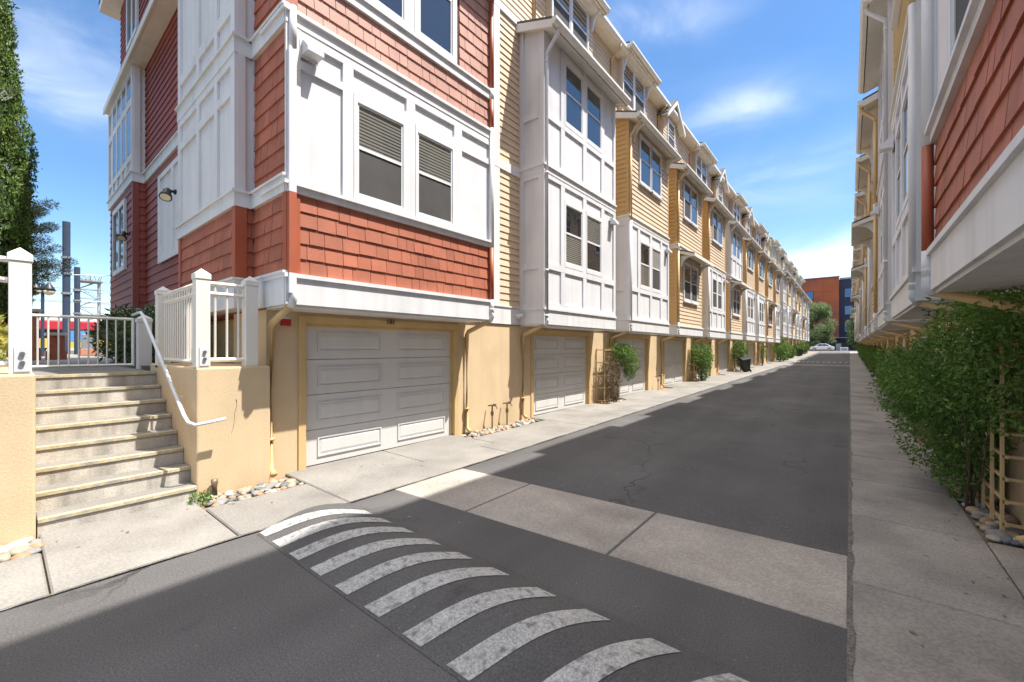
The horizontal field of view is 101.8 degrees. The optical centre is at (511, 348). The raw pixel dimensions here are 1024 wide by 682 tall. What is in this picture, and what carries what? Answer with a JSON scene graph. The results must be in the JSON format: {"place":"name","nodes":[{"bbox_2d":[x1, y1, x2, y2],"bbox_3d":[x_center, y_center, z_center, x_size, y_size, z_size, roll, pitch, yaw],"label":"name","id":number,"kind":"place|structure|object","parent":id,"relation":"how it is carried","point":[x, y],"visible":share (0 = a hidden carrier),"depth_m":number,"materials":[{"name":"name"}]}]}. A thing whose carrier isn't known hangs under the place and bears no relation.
{"place":"outdoors","nodes":[
{"label":"outdoors","id":0,"kind":"place"},
{"bbox_2d":[32,309,41,359],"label":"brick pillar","id":1,"kind":"structure","parent":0,"point":[36,311],"depth_m":11.44,"materials":[{"name":"brown brick"}]},
{"bbox_2d":[44,333,67,359],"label":"brick pillar","id":2,"kind":"structure","parent":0,"point":[53,346],"depth_m":12.16,"materials":[{"name":"brown brick"}]},
{"bbox_2d":[0,353,141,372],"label":"terrace","id":3,"kind":"structure","parent":0,"point":[74,359],"depth_m":8.61,"materials":[{"name":"concrete"}]},
{"bbox_2d":[0,0,39,339],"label":"cypress tree","id":4,"kind":"object","parent":3,"relation":"on","point":[17,225],"visible":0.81,"depth_m":7.96,"materials":[{"name":"green plant"}]},
{"bbox_2d":[6,198,77,357],"bbox_3d":[-15.988,-2.223,13.312,2.627,5.617,2.487,0,0,-10],"label":"conifer tree","id":5,"kind":"object","parent":3,"relation":"on","point":[39,213],"visible":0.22,"depth_m":13.83,"materials":[{"name":"green plant"}]},
{"bbox_2d":[32,282,55,356],"bbox_3d":[-18.733,-1.150,16.589,0.400,2.970,0.750,0,0,39],"label":"lamp post","id":6,"kind":"object","parent":3,"relation":"on","point":[48,289],"visible":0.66,"depth_m":16.58,"materials":[{"name":"black metal"}]},
{"bbox_2d":[0,320,103,350],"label":"building","id":7,"kind":"structure","parent":3,"relation":"on","point":[53,326],"depth_m":33.07,"materials":[{"name":"red metal"}]},
{"bbox_2d":[61,221,109,353],"bbox_3d":[-24.986,-3.415,24.753,0.459,7.700,2.530,0,0,39],"label":"catenary pole","id":8,"kind":"object","parent":3,"relation":"on","point":[66,293],"visible":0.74,"depth_m":23.83,"materials":[{"name":"blue metal"}]},
{"bbox_2d":[84,303,178,363],"bbox_3d":[-7.546,-0.264,8.374,5.035,1.497,1.266,0,0,39],"label":"bed shrub","id":9,"kind":"object","parent":3,"relation":"on","point":[111,336],"visible":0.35,"depth_m":7.96,"materials":[{"name":"green plant"}]},
{"bbox_2d":[135,315,152,368],"bbox_3d":[-5.944,-0.104,6.720,0.186,0.878,0.186,0,0,39],"label":"railing post","id":10,"kind":"object","parent":3,"relation":"on","point":[143,349],"visible":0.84,"depth_m":6.66,"materials":[{"name":"white wood"}]},
{"bbox_2d":[32,314,134,367],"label":"metal gate","id":11,"kind":"structure","parent":10,"relation":"attached to","point":[132,320],"depth_m":6.31,"materials":[{"name":"white metal"}]},
{"bbox_2d":[80,334,96,355],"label":"bollard column","id":12,"kind":"structure","parent":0,"point":[83,350],"depth_m":18.08,"materials":[{"name":"metal"}]},
{"bbox_2d":[0,353,814,610],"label":"sidewalk","id":13,"kind":"structure","parent":0,"point":[107,547],"depth_m":4.43,"materials":[{"name":"concrete"}]},
{"bbox_2d":[0,351,849,681],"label":"road","id":14,"kind":"structure","parent":0,"point":[766,453],"depth_m":3.08,"materials":[{"name":"grey asphalt"}]},
{"bbox_2d":[0,365,855,681],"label":"gutter grime","id":15,"kind":"object","parent":14,"relation":"on","point":[850,621],"visible":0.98,"depth_m":3.26,"materials":[{"name":"grey concrete"}]},
{"bbox_2d":[258,503,766,681],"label":"speed bump","id":16,"kind":"object","parent":14,"relation":"on","point":[461,615],"visible":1,"depth_m":2.58,"materials":[{"name":"concrete"}]},
{"bbox_2d":[77,384,1010,645],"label":"leaf litter","id":17,"kind":"object","parent":14,"relation":"on","point":[1004,615],"visible":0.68,"depth_m":4.01,"materials":[{"name":"brown plant"}]},
{"bbox_2d":[395,364,847,628],"bbox_3d":[12.653,1.561,18.954,4.240,0.366,39.410,0,0,39],"label":"concrete strip","id":18,"kind":"object","parent":14,"relation":"on","point":[804,581],"visible":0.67,"depth_m":3.62,"materials":[{"name":"grey concrete"}]},
{"bbox_2d":[6,0,877,350],"label":"sky","id":19,"kind":"structure","parent":0,"point":[770,87],"materials":[{"name":"blue"}]},
{"bbox_2d":[36,350,856,526],"bbox_3d":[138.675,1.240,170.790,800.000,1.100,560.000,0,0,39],"label":"ground","id":20,"kind":"structure","parent":0,"point":[72,351],"depth_m":109.41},
{"bbox_2d":[0,367,35,544],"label":"planter wall","id":21,"kind":"structure","parent":20,"relation":"on","point":[17,456],"depth_m":3.64,"materials":[{"name":"beige paint"}]},
{"bbox_2d":[0,313,7,359],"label":"bed shrub","id":22,"kind":"object","parent":21,"relation":"on","point":[4,346],"visible":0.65,"depth_m":4.54,"materials":[{"name":"yellow plant"}]},
{"bbox_2d":[7,248,32,373],"bbox_3d":[-4.383,-0.334,3.707,0.173,1.127,0.151,0,0,39],"label":"railing post","id":23,"kind":"object","parent":21,"relation":"on","point":[20,261],"visible":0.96,"depth_m":3.67,"materials":[{"name":"white paint"}]},
{"bbox_2d":[80,274,101,320],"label":"lattice tower","id":24,"kind":"structure","parent":20,"relation":"on","point":[98,283],"depth_m":42.32,"materials":[{"name":"grey metal"}]},
{"bbox_2d":[73,267,109,353],"bbox_3d":[-29.787,-2.615,29.946,0.432,6.100,2.515,0,0,39],"label":"catenary pole","id":25,"kind":"object","parent":20,"relation":"on","point":[77,291],"visible":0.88,"depth_m":29.00,"materials":[{"name":"blue metal"}]},
{"bbox_2d":[110,361,269,498],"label":"planter wall","id":26,"kind":"structure","parent":20,"relation":"on","point":[231,451],"depth_m":5.01,"materials":[{"name":"beige paint"}]},
{"bbox_2d":[154,286,170,364],"bbox_3d":[-5.014,-0.304,5.977,0.166,1.167,0.166,0,0,39],"label":"railing post","id":27,"kind":"object","parent":26,"relation":"on","point":[159,317],"visible":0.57,"depth_m":5.91,"materials":[{"name":"white wood"}]},
{"bbox_2d":[131,311,225,426],"bbox_3d":[-4.671,0.162,5.675,3.295,1.413,0.362,0,0,39],"label":"handrail","id":28,"kind":"object","parent":26,"relation":"attached to","point":[176,397],"visible":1,"depth_m":4.98,"materials":[{"name":"white metal"}]},
{"bbox_2d":[191,269,210,367],"bbox_3d":[-3.595,-0.349,4.819,0.178,1.147,0.156,0,0,39],"label":"railing post","id":29,"kind":"object","parent":26,"relation":"on","point":[201,278],"visible":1,"depth_m":4.78,"materials":[{"name":"white paint"}]},
{"bbox_2d":[162,284,191,362],"bbox_3d":[-4.309,-0.300,5.402,1.680,0.972,0.057,0,0,39],"label":"metal railing","id":30,"kind":"object","parent":29,"relation":"attached to","point":[177,302],"visible":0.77,"depth_m":5.46,"materials":[{"name":"white metal"}]},
{"bbox_2d":[241,276,258,365],"bbox_3d":[-3.286,-0.339,5.218,0.156,1.127,0.156,0,0,39],"label":"railing post","id":31,"kind":"object","parent":26,"relation":"on","point":[250,323],"visible":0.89,"depth_m":5.17,"materials":[{"name":"white wood"}]},
{"bbox_2d":[210,281,244,361],"bbox_3d":[-3.443,-0.310,5.024,0.052,0.952,0.360,0,0,39],"label":"metal railing","id":32,"kind":"object","parent":31,"relation":"attached to","point":[230,295],"visible":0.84,"depth_m":5.02,"materials":[{"name":"white metal"}]},
{"bbox_2d":[98,0,493,479],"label":"townhouse","id":33,"kind":"structure","parent":20,"relation":"on","point":[324,169],"depth_m":6.29,"materials":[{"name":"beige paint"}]},
{"bbox_2d":[118,96,120,171],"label":"window","id":34,"kind":"structure","parent":33,"relation":"in","point":[119,101],"depth_m":10.73,"materials":[{"name":"blue glass"}]},
{"bbox_2d":[112,198,126,276],"bbox_3d":[-10.129,-2.800,10.727,1.690,1.740,0.050,0,0,39],"label":"window","id":35,"kind":"structure","parent":33,"relation":"in","point":[119,215],"depth_m":10.69,"materials":[{"name":"white paint"}]},
{"bbox_2d":[122,87,124,165],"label":"window","id":36,"kind":"structure","parent":33,"relation":"in","point":[123,92],"depth_m":10.38,"materials":[{"name":"glass"}]},
{"bbox_2d":[127,75,130,158],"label":"window","id":37,"kind":"structure","parent":33,"relation":"in","point":[129,80],"depth_m":9.94,"materials":[{"name":"glass"}]},
{"bbox_2d":[126,0,138,53],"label":"window","id":38,"kind":"structure","parent":33,"relation":"in","point":[132,6],"depth_m":10.70,"materials":[{"name":"white paint"}]},
{"bbox_2d":[159,188,176,201],"bbox_3d":[-5.915,-2.645,7.151,0.185,0.243,0.266,0,0,0],"label":"flood light","id":39,"kind":"object","parent":33,"relation":"attached to","point":[165,194],"visible":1,"depth_m":7.12,"materials":[{"name":"black metal"}]},
{"bbox_2d":[306,326,449,466],"bbox_3d":[-2.074,0.688,6.959,0.057,2.049,2.810,0,0,39],"label":"garage door","id":40,"kind":"structure","parent":33,"relation":"in","point":[345,424],"depth_m":6.71,"materials":[{"name":"paint"}]},
{"bbox_2d":[354,93,406,214],"bbox_3d":[-1.881,-2.730,5.978,0.038,1.460,0.860,0,0,39],"label":"window","id":41,"kind":"structure","parent":33,"relation":"in","point":[380,134],"depth_m":5.96,"materials":[{"name":"grey glass"}]},
{"bbox_2d":[369,0,409,29],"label":"window","id":42,"kind":"structure","parent":33,"relation":"in","point":[399,10],"depth_m":6.18,"materials":[{"name":"white paint"}]},
{"bbox_2d":[415,124,454,228],"bbox_3d":[-1.245,-2.730,6.762,0.038,1.460,0.820,0,0,39],"label":"window","id":43,"kind":"structure","parent":33,"relation":"in","point":[434,155],"depth_m":6.75,"materials":[{"name":"grey glass"}]},
{"bbox_2d":[414,0,456,63],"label":"window","id":44,"kind":"structure","parent":33,"relation":"in","point":[435,21],"depth_m":6.80,"materials":[{"name":"white paint"}]},
{"bbox_2d":[466,0,630,431],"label":"townhouse","id":45,"kind":"structure","parent":20,"relation":"on","point":[560,95],"depth_m":9.59,"materials":[{"name":"beige paint"}]},
{"bbox_2d":[534,335,585,415],"bbox_3d":[1.295,0.668,11.108,0.057,2.008,2.740,0,0,39],"label":"garage door","id":46,"kind":"structure","parent":45,"relation":"in","point":[557,354],"depth_m":11.01,"materials":[{"name":"paint"}]},
{"bbox_2d":[551,0,571,31],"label":"window","id":47,"kind":"structure","parent":45,"relation":"in","point":[558,8],"depth_m":11.76,"materials":[{"name":"white paint"}]},
{"bbox_2d":[565,200,582,271],"bbox_3d":[1.510,-2.710,10.155,0.038,1.580,0.870,0,0,39],"label":"window","id":48,"kind":"structure","parent":45,"relation":"in","point":[573,213],"depth_m":10.16,"materials":[{"name":"glass"}]},
{"bbox_2d":[565,58,582,138],"bbox_3d":[1.510,-6.050,10.155,0.038,1.580,0.870,0,0,39],"label":"window","id":49,"kind":"structure","parent":45,"relation":"in","point":[573,79],"depth_m":10.16,"materials":[{"name":"blue glass"}]},
{"bbox_2d":[572,0,588,50],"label":"window","id":50,"kind":"structure","parent":45,"relation":"in","point":[582,34],"depth_m":12.50,"materials":[{"name":"white paint"}]},
{"bbox_2d":[586,211,601,276],"bbox_3d":[2.153,-2.710,10.947,0.038,1.580,0.860,0,0,39],"label":"window","id":51,"kind":"structure","parent":45,"relation":"in","point":[593,223],"depth_m":10.95,"materials":[{"name":"glass"}]},
{"bbox_2d":[586,80,601,153],"bbox_3d":[2.153,-6.050,10.947,0.038,1.580,0.860,0,0,39],"label":"window","id":52,"kind":"structure","parent":45,"relation":"in","point":[593,97],"depth_m":10.95,"materials":[{"name":"glass"}]},
{"bbox_2d":[593,17,680,398],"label":"townhouse","id":53,"kind":"structure","parent":20,"relation":"on","point":[647,154],"depth_m":13.96,"materials":[{"name":"beige paint"}]},
{"bbox_2d":[622,57,634,109],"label":"window","id":54,"kind":"structure","parent":53,"relation":"in","point":[627,87],"depth_m":15.26,"materials":[{"name":"white paint"}]},
{"bbox_2d":[616,339,644,395],"bbox_3d":[4.157,0.648,14.633,0.057,1.968,2.740,0,0,39],"label":"garage door","id":55,"kind":"structure","parent":53,"relation":"in","point":[637,384],"depth_m":14.97,"materials":[{"name":"paint"}]},
{"bbox_2d":[635,72,644,114],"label":"window","id":56,"kind":"structure","parent":53,"relation":"in","point":[639,101],"depth_m":16.01,"materials":[{"name":"white paint"}]},
{"bbox_2d":[640,239,649,290],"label":"window","id":57,"kind":"structure","parent":53,"relation":"in","point":[644,246],"depth_m":13.67,"materials":[{"name":"glass"}]},
{"bbox_2d":[638,134,651,192],"bbox_3d":[4.394,-6.035,13.654,0.085,1.610,1.060,0,0,39],"label":"window","id":58,"kind":"structure","parent":53,"relation":"in","point":[644,146],"depth_m":13.63,"materials":[{"name":"blue glass"}]},
{"bbox_2d":[652,245,660,293],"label":"window","id":59,"kind":"structure","parent":53,"relation":"in","point":[656,252],"depth_m":14.51,"materials":[{"name":"white glass"}]},
{"bbox_2d":[650,145,662,200],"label":"window","id":60,"kind":"structure","parent":53,"relation":"in","point":[656,158],"depth_m":14.47,"materials":[{"name":"blue glass"}]},
{"bbox_2d":[647,86,713,387],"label":"townhouse","id":61,"kind":"structure","parent":20,"relation":"on","point":[689,191],"depth_m":17.46,"materials":[{"name":"beige paint"}]},
{"bbox_2d":[667,118,674,148],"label":"window","id":62,"kind":"structure","parent":61,"relation":"in","point":[670,138],"depth_m":18.63,"materials":[{"name":"white paint"}]},
{"bbox_2d":[665,341,682,385],"bbox_3d":[7.019,0.628,18.157,0.057,1.928,2.740,0,0,39],"label":"garage door","id":63,"kind":"structure","parent":61,"relation":"in","point":[673,349],"depth_m":18.19,"materials":[{"name":"paint"}]},
{"bbox_2d":[683,262,691,303],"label":"window","id":64,"kind":"structure","parent":61,"relation":"in","point":[687,268],"depth_m":17.23,"materials":[{"name":"white paint"}]},
{"bbox_2d":[683,179,691,223],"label":"window","id":65,"kind":"structure","parent":61,"relation":"in","point":[686,186],"depth_m":17.14,"materials":[{"name":"white paint"}]},
{"bbox_2d":[690,186,698,229],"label":"window","id":66,"kind":"structure","parent":61,"relation":"in","point":[694,194],"depth_m":18.01,"materials":[{"name":"white paint"}]},
{"bbox_2d":[692,266,698,305],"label":"window","id":67,"kind":"structure","parent":61,"relation":"in","point":[694,270],"depth_m":18.02,"materials":[{"name":"grey glass"}]},
{"bbox_2d":[681,132,734,380],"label":"townhouse","id":68,"kind":"structure","parent":20,"relation":"on","point":[699,158],"depth_m":21.01,"materials":[{"name":"beige paint"}]},
{"bbox_2d":[712,209,717,244],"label":"window","id":69,"kind":"structure","parent":68,"relation":"in","point":[714,214],"depth_m":20.69,"materials":[{"name":"glass"}]},
{"bbox_2d":[707,165,751,374],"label":"townhouse","id":70,"kind":"structure","parent":20,"relation":"on","point":[718,185],"depth_m":24.61,"materials":[{"name":"beige paint"}]},
{"bbox_2d":[719,343,727,372],"bbox_3d":[12.742,0.592,25.206,0.057,1.856,2.740,0,0,39],"label":"garage door","id":71,"kind":"structure","parent":70,"relation":"in","point":[723,347],"depth_m":25.33,"materials":[{"name":"paint"}]},
{"bbox_2d":[724,188,761,370],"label":"townhouse","id":72,"kind":"structure","parent":20,"relation":"on","point":[735,203],"depth_m":28.06,"materials":[{"name":"beige paint"}]},
{"bbox_2d":[740,207,771,365],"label":"townhouse","id":73,"kind":"structure","parent":20,"relation":"on","point":[762,257],"depth_m":31.78,"materials":[{"name":"beige paint"}]},
{"bbox_2d":[750,221,779,364],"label":"townhouse","id":74,"kind":"structure","parent":20,"relation":"on","point":[757,231],"depth_m":35.13,"materials":[{"name":"beige paint"}]},
{"bbox_2d":[760,232,784,362],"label":"townhouse","id":75,"kind":"structure","parent":20,"relation":"on","point":[779,274],"depth_m":38.76,"materials":[{"name":"beige paint"}]},
{"bbox_2d":[767,237,790,361],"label":"townhouse","id":76,"kind":"structure","parent":20,"relation":"on","point":[772,249],"depth_m":42.77,"materials":[{"name":"beige paint"}]},
{"bbox_2d":[775,247,795,341],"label":"townhouse","id":77,"kind":"structure","parent":20,"relation":"on","point":[780,252],"depth_m":46.53,"materials":[{"name":"beige paint"}]},
{"bbox_2d":[781,252,799,345],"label":"townhouse","id":78,"kind":"structure","parent":20,"relation":"on","point":[784,260],"depth_m":49.80,"materials":[{"name":"beige paint"}]},
{"bbox_2d":[785,261,802,345],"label":"townhouse","id":79,"kind":"structure","parent":20,"relation":"on","point":[788,266],"depth_m":53.47,"materials":[{"name":"beige paint"}]},
{"bbox_2d":[790,266,805,354],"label":"townhouse","id":80,"kind":"structure","parent":20,"relation":"on","point":[793,269],"depth_m":57.06,"materials":[{"name":"beige paint"}]},
{"bbox_2d":[793,269,808,345],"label":"townhouse","id":81,"kind":"structure","parent":20,"relation":"on","point":[795,275],"depth_m":60.44,"materials":[{"name":"beige paint"}]},
{"bbox_2d":[807,301,838,350],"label":"street tree","id":82,"kind":"object","parent":20,"relation":"on","point":[821,311],"visible":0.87,"depth_m":90.88,"materials":[{"name":"green plant"}]},
{"bbox_2d":[802,276,853,341],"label":"apartment building","id":83,"kind":"structure","parent":20,"relation":"on","point":[834,292],"depth_m":99.61,"materials":[{"name":"red paint"}]},
{"bbox_2d":[845,313,859,349],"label":"street tree","id":84,"kind":"object","parent":20,"relation":"on","point":[850,340],"visible":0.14,"depth_m":86.48,"materials":[{"name":"green plant"}]},
{"bbox_2d":[850,247,872,344],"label":"townhouse","id":85,"kind":"structure","parent":20,"relation":"on","point":[857,257],"depth_m":29.40,"materials":[{"name":"beige paint"}]},
{"bbox_2d":[854,217,880,347],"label":"townhouse","id":86,"kind":"structure","parent":20,"relation":"on","point":[862,289],"depth_m":22.31,"materials":[{"name":"beige paint"}]},
{"bbox_2d":[851,191,886,349],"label":"townhouse","id":87,"kind":"structure","parent":20,"relation":"on","point":[860,211],"depth_m":18.96,"materials":[{"name":"beige paint"}]},
{"bbox_2d":[855,154,895,385],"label":"townhouse","id":88,"kind":"structure","parent":20,"relation":"on","point":[863,174],"depth_m":15.41,"materials":[{"name":"beige paint"}]},
{"bbox_2d":[851,89,910,354],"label":"townhouse","id":89,"kind":"structure","parent":20,"relation":"on","point":[864,230],"depth_m":12.10,"materials":[{"name":"beige paint"}]},
{"bbox_2d":[858,0,936,430],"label":"townhouse","id":90,"kind":"structure","parent":20,"relation":"on","point":[875,69],"depth_m":8.81,"materials":[{"name":"beige paint"}]},
{"bbox_2d":[880,0,1023,529],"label":"townhouse","id":91,"kind":"structure","parent":20,"relation":"on","point":[907,298],"depth_m":4.74,"materials":[{"name":"beige paint"}]},
{"bbox_2d":[891,0,901,29],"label":"window","id":92,"kind":"structure","parent":91,"relation":"in","point":[897,3],"depth_m":6.52,"materials":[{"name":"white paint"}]},
{"bbox_2d":[896,110,900,228],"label":"window","id":93,"kind":"structure","parent":91,"relation":"in","point":[898,131],"depth_m":6.59,"materials":[{"name":"white paint"}]},
{"bbox_2d":[902,77,907,213],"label":"window","id":94,"kind":"structure","parent":91,"relation":"in","point":[905,98],"depth_m":5.81,"materials":[{"name":"white paint"}]},
{"bbox_2d":[921,0,1023,545],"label":"townhouse","id":95,"kind":"structure","parent":20,"relation":"on","point":[972,90],"depth_m":2.69,"materials":[{"name":"red paint"}]},
{"bbox_2d":[949,0,969,58],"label":"window","id":96,"kind":"structure","parent":95,"relation":"in","point":[957,8],"depth_m":3.06,"materials":[{"name":"white paint"}]},
{"bbox_2d":[36,351,1023,595],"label":"ground","id":97,"kind":"structure","parent":0,"point":[974,522],"depth_m":4.51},
{"bbox_2d":[34,370,196,538],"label":"concrete steps","id":98,"kind":"structure","parent":97,"relation":"on","point":[107,446],"depth_m":4.71,"materials":[{"name":"beige concrete"}]},
{"bbox_2d":[188,490,214,504],"bbox_3d":[-3.402,1.637,4.542,0.308,0.179,0.226,0,0,8],"label":"weed","id":99,"kind":"object","parent":97,"relation":"on","point":[202,498],"visible":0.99,"depth_m":4.53,"materials":[{"name":"green plant"}]},
{"bbox_2d":[596,349,620,403],"bbox_3d":[2.951,0.849,12.740,0.305,1.670,1.080,0,0,39],"label":"trellis","id":100,"kind":"object","parent":97,"relation":"on","point":[604,362],"visible":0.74,"depth_m":12.43,"materials":[{"name":"beige paint"}]},
{"bbox_2d":[600,343,623,403],"bbox_3d":[3.032,0.821,12.556,0.406,1.945,1.188,0,0,39],"label":"dry vine","id":101,"kind":"object","parent":100,"relation":"attached to","point":[614,373],"visible":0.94,"depth_m":12.47,"materials":[{"name":"brown plant"}]},
{"bbox_2d":[608,342,640,401],"bbox_3d":[3.431,0.746,12.883,0.816,1.940,1.720,0,0,39],"label":"trellis shrub","id":102,"kind":"object","parent":97,"relation":"on","point":[625,354],"visible":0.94,"depth_m":12.87,"materials":[{"name":"green plant"}]},
{"bbox_2d":[689,341,714,380],"bbox_3d":[8.935,0.635,19.699,1.163,2.011,1.982,0,0,39],"label":"trellis shrub","id":103,"kind":"object","parent":97,"relation":"on","point":[704,359],"visible":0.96,"depth_m":19.49,"materials":[{"name":"green plant"}]},
{"bbox_2d":[732,340,749,370],"bbox_3d":[14.620,0.529,26.656,1.134,2.082,2.092,0,0,39],"label":"trellis shrub","id":104,"kind":"object","parent":97,"relation":"on","point":[742,351],"visible":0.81,"depth_m":26.35,"materials":[{"name":"green plant"}]},
{"bbox_2d":[739,356,751,371],"bbox_3d":[14.460,1.030,25.759,0.516,0.950,0.620,-13,15,4],"label":"wheelie bin","id":105,"kind":"object","parent":97,"relation":"on","point":[745,362],"visible":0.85,"depth_m":25.61,"materials":[{"name":"plastic"}]},
{"bbox_2d":[772,336,790,361],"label":"trellis shrub","id":106,"kind":"object","parent":97,"relation":"on","point":[782,350],"visible":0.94,"depth_m":40.66,"materials":[{"name":"green plant"}]},
{"bbox_2d":[865,285,1023,510],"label":"climbing shrub","id":107,"kind":"object","parent":97,"relation":"on","point":[952,415],"visible":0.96,"depth_m":4.23,"materials":[{"name":"green plant"}]},
{"bbox_2d":[884,291,1005,423],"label":"trailing sprays","id":108,"kind":"object","parent":107,"relation":"attached to","point":[945,308],"visible":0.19,"depth_m":4.46,"materials":[{"name":"green plant"}]},
{"bbox_2d":[973,339,1023,530],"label":"trellis","id":109,"kind":"object","parent":97,"relation":"on","point":[993,490],"visible":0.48,"depth_m":3.76,"materials":[{"name":"beige paint"}]},
{"bbox_2d":[984,529,1012,544],"bbox_3d":[4.355,1.683,3.718,0.154,0.085,0.213,-10,2,19],"label":"river stone","id":110,"kind":"object","parent":97,"relation":"on","point":[1006,538],"visible":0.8,"depth_m":3.68,"materials":[{"name":"grey stone"}]},
{"bbox_2d":[850,351,1023,681],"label":"pavement","id":111,"kind":"structure","parent":0,"point":[902,583],"depth_m":3.08,"materials":[{"name":"grey concrete"}]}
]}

